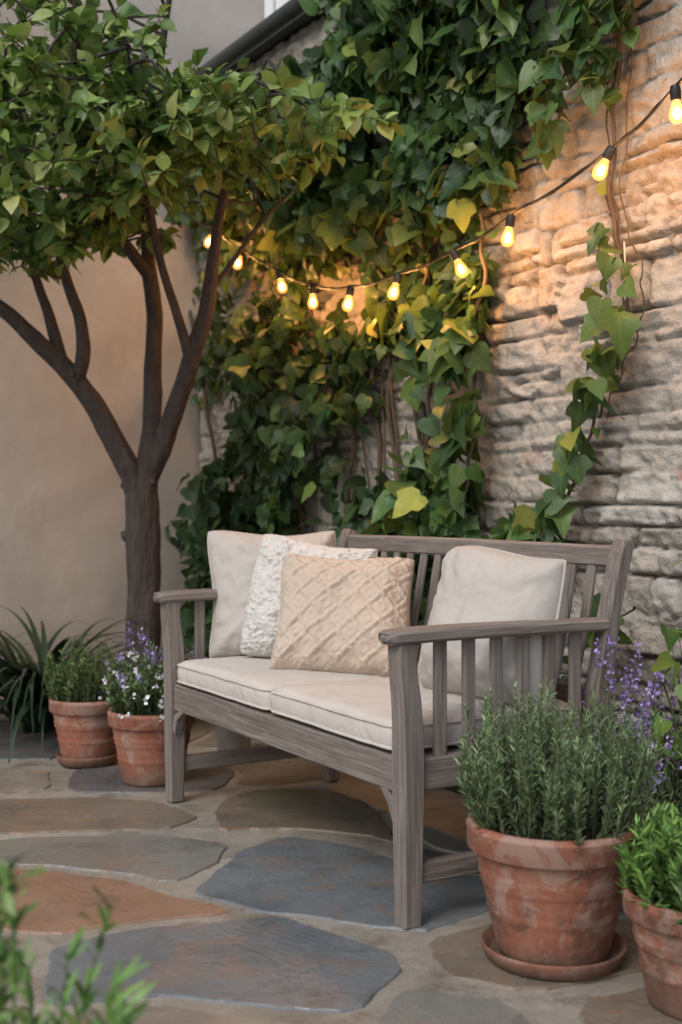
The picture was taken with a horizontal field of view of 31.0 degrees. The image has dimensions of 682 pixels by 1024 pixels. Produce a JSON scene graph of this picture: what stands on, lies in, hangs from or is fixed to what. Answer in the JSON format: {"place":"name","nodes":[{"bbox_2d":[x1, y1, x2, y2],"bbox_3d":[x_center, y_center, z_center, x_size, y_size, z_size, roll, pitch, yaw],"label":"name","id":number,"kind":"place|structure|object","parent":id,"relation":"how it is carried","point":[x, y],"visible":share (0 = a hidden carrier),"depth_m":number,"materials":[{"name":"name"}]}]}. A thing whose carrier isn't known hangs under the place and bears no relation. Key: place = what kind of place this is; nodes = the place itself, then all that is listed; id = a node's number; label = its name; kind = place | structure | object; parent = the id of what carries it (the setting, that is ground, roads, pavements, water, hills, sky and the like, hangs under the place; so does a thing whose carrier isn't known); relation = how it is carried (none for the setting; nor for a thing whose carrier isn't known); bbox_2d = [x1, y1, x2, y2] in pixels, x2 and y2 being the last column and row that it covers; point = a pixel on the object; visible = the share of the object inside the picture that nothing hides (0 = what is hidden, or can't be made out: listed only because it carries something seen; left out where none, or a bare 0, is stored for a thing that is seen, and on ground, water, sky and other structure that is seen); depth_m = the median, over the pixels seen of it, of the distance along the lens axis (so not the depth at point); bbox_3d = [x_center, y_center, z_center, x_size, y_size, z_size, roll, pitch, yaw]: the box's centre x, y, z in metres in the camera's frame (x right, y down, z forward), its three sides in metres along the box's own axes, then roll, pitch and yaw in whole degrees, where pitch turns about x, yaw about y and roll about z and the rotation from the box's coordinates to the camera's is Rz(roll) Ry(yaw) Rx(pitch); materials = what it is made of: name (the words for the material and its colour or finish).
{"place":"outdoors","nodes":[
{"label":"outdoors","id":0,"kind":"place"},
{"bbox_2d":[214,725,250,750],"bbox_3d":[-0.386,0.772,4.426,0.152,0.186,0.152,0,0,0],"label":"metal bucket","id":1,"kind":"object","parent":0,"point":[226,739],"visible":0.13,"depth_m":4.37,"materials":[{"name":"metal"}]},
{"bbox_2d":[0,705,681,1023],"bbox_3d":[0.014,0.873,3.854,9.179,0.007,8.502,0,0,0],"label":"patio paving","id":2,"kind":"structure","parent":0,"point":[278,963],"depth_m":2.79,"materials":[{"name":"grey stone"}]},
{"bbox_2d":[0,629,41,732],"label":"agapanthus plant","id":3,"kind":"object","parent":2,"relation":"on","point":[6,715],"visible":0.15,"depth_m":4.85,"materials":[{"name":"green plant"}]},
{"bbox_2d":[0,835,156,1023],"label":"potted tarragon","id":4,"kind":"object","parent":2,"relation":"on","point":[123,1013],"visible":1,"depth_m":1.33,"materials":[{"name":"plant"}]},
{"bbox_2d":[40,638,130,767],"bbox_3d":[-0.881,0.653,4.253,0.310,0.428,0.307,0,0,0],"label":"potted thyme","id":5,"kind":"object","parent":2,"relation":"on","point":[84,731],"visible":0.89,"depth_m":4.17,"materials":[{"name":"ceramic"}]},
{"bbox_2d":[0,606,191,764],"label":"agapanthus plant","id":6,"kind":"object","parent":2,"relation":"on","point":[25,700],"visible":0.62,"depth_m":4.69,"materials":[{"name":"green plant"}]},
{"bbox_2d":[0,0,264,699],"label":"plaster wall","id":7,"kind":"structure","parent":2,"relation":"on","point":[62,528],"depth_m":5.74,"materials":[{"name":"beige paint"}]},
{"bbox_2d":[196,0,303,74],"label":"gutter pipe","id":8,"kind":"object","parent":7,"relation":"attached to","point":[285,14],"visible":0.64,"depth_m":5.06,"materials":[{"name":"metal"}]},
{"bbox_2d":[265,0,288,17],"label":"boards","id":9,"kind":"object","parent":7,"relation":"attached to","point":[271,6],"depth_m":8.97,"materials":[{"name":"white paint"}]},
{"bbox_2d":[98,622,205,786],"bbox_3d":[-0.609,0.612,3.963,0.348,0.514,0.347,0,0,18],"label":"potted lavender","id":10,"kind":"object","parent":2,"relation":"on","point":[135,722],"visible":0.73,"depth_m":3.88,"materials":[{"name":"ceramic"}]},
{"bbox_2d":[93,644,213,725],"bbox_3d":[-0.768,0.670,5.122,0.967,0.351,0.919,0,0,-16],"label":"agapanthus plant","id":11,"kind":"object","parent":2,"relation":"on","point":[186,652],"visible":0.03,"depth_m":5.23,"materials":[{"name":"green plant"}]},
{"bbox_2d":[0,0,405,697],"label":"garden tree","id":12,"kind":"object","parent":2,"relation":"on","point":[144,132],"visible":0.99,"depth_m":4.11,"materials":[{"name":"green plant"}]},
{"bbox_2d":[153,529,633,929],"bbox_3d":[0.066,0.469,3.314,0.695,0.818,1.348,0,1,-30],"label":"garden bench","id":13,"kind":"object","parent":2,"relation":"on","point":[395,735],"visible":0.78,"depth_m":2.88,"materials":[{"name":"grey wood"}]},
{"bbox_2d":[207,530,335,657],"bbox_3d":[-0.207,0.250,3.801,0.408,0.400,0.219,-1,-11,-3],"label":"throw pillow","id":14,"kind":"object","parent":13,"relation":"on","point":[232,556],"visible":0.45,"depth_m":3.74,"materials":[{"name":"fabric"}]},
{"bbox_2d":[240,534,377,657],"bbox_3d":[-0.097,0.260,3.641,0.372,0.373,0.210,6,-14,16],"label":"throw pillow","id":15,"kind":"object","parent":13,"relation":"on","point":[260,623],"visible":0.37,"depth_m":3.61,"materials":[{"name":"white fabric"}]},
{"bbox_2d":[269,553,414,676],"bbox_3d":[0.007,0.285,3.460,0.388,0.363,0.193,3,-28,8],"label":"throw pillow","id":16,"kind":"object","parent":13,"relation":"on","point":[337,615],"visible":0.84,"depth_m":3.38,"materials":[{"name":"beige fabric"}]},
{"bbox_2d":[417,546,569,714],"bbox_3d":[0.371,0.274,2.968,0.285,0.385,0.369,20,-11,-39],"label":"throw pillow","id":17,"kind":"object","parent":13,"relation":"on","point":[480,584],"visible":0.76,"depth_m":2.86,"materials":[{"name":"fabric"}]},
{"bbox_2d":[443,779,645,820],"bbox_3d":[0.413,0.860,3.970,0.230,0.030,4.650,0,1,-30],"label":"planting bed","id":18,"kind":"object","parent":2,"relation":"on","point":[454,789],"depth_m":3.83,"materials":[{"name":"soil"}]},
{"bbox_2d":[198,0,681,819],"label":"stone wall","id":19,"kind":"structure","parent":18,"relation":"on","point":[630,486],"depth_m":3.60,"materials":[{"name":"beige stone"}]},
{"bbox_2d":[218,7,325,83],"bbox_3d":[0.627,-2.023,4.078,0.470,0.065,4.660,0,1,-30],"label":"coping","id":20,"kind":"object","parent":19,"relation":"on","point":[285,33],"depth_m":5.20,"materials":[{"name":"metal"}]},
{"bbox_2d":[163,0,645,680],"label":"climbing ivy","id":21,"kind":"object","parent":19,"relation":"attached to","point":[495,60],"visible":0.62,"depth_m":4.14,"materials":[{"name":"green plant"}]},
{"bbox_2d":[165,77,681,307],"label":"string lights","id":22,"kind":"object","parent":19,"relation":"attached to","point":[673,93],"visible":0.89,"depth_m":3.69,"materials":[{"name":"black plastic"}]},
{"bbox_2d":[556,635,681,828],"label":"lavender plant","id":23,"kind":"object","parent":18,"relation":"on","point":[669,789],"visible":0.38,"depth_m":2.91,"materials":[{"name":"purple plant"}]},
{"bbox_2d":[631,560,681,797],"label":"leafy shrub","id":24,"kind":"object","parent":18,"relation":"on","point":[665,660],"visible":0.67,"depth_m":2.99,"materials":[{"name":"green plant"}]},
{"bbox_2d":[452,677,663,980],"bbox_3d":[0.411,0.606,2.443,0.419,0.551,0.392,0,1,42],"label":"potted rosemary","id":25,"kind":"object","parent":2,"relation":"on","point":[548,868],"visible":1,"depth_m":2.34,"materials":[{"name":"plant"}]},
{"bbox_2d":[611,801,681,1020],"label":"potted tarragon","id":26,"kind":"object","parent":2,"relation":"on","point":[650,870],"visible":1,"depth_m":2.15,"materials":[{"name":"plant"}]}
]}

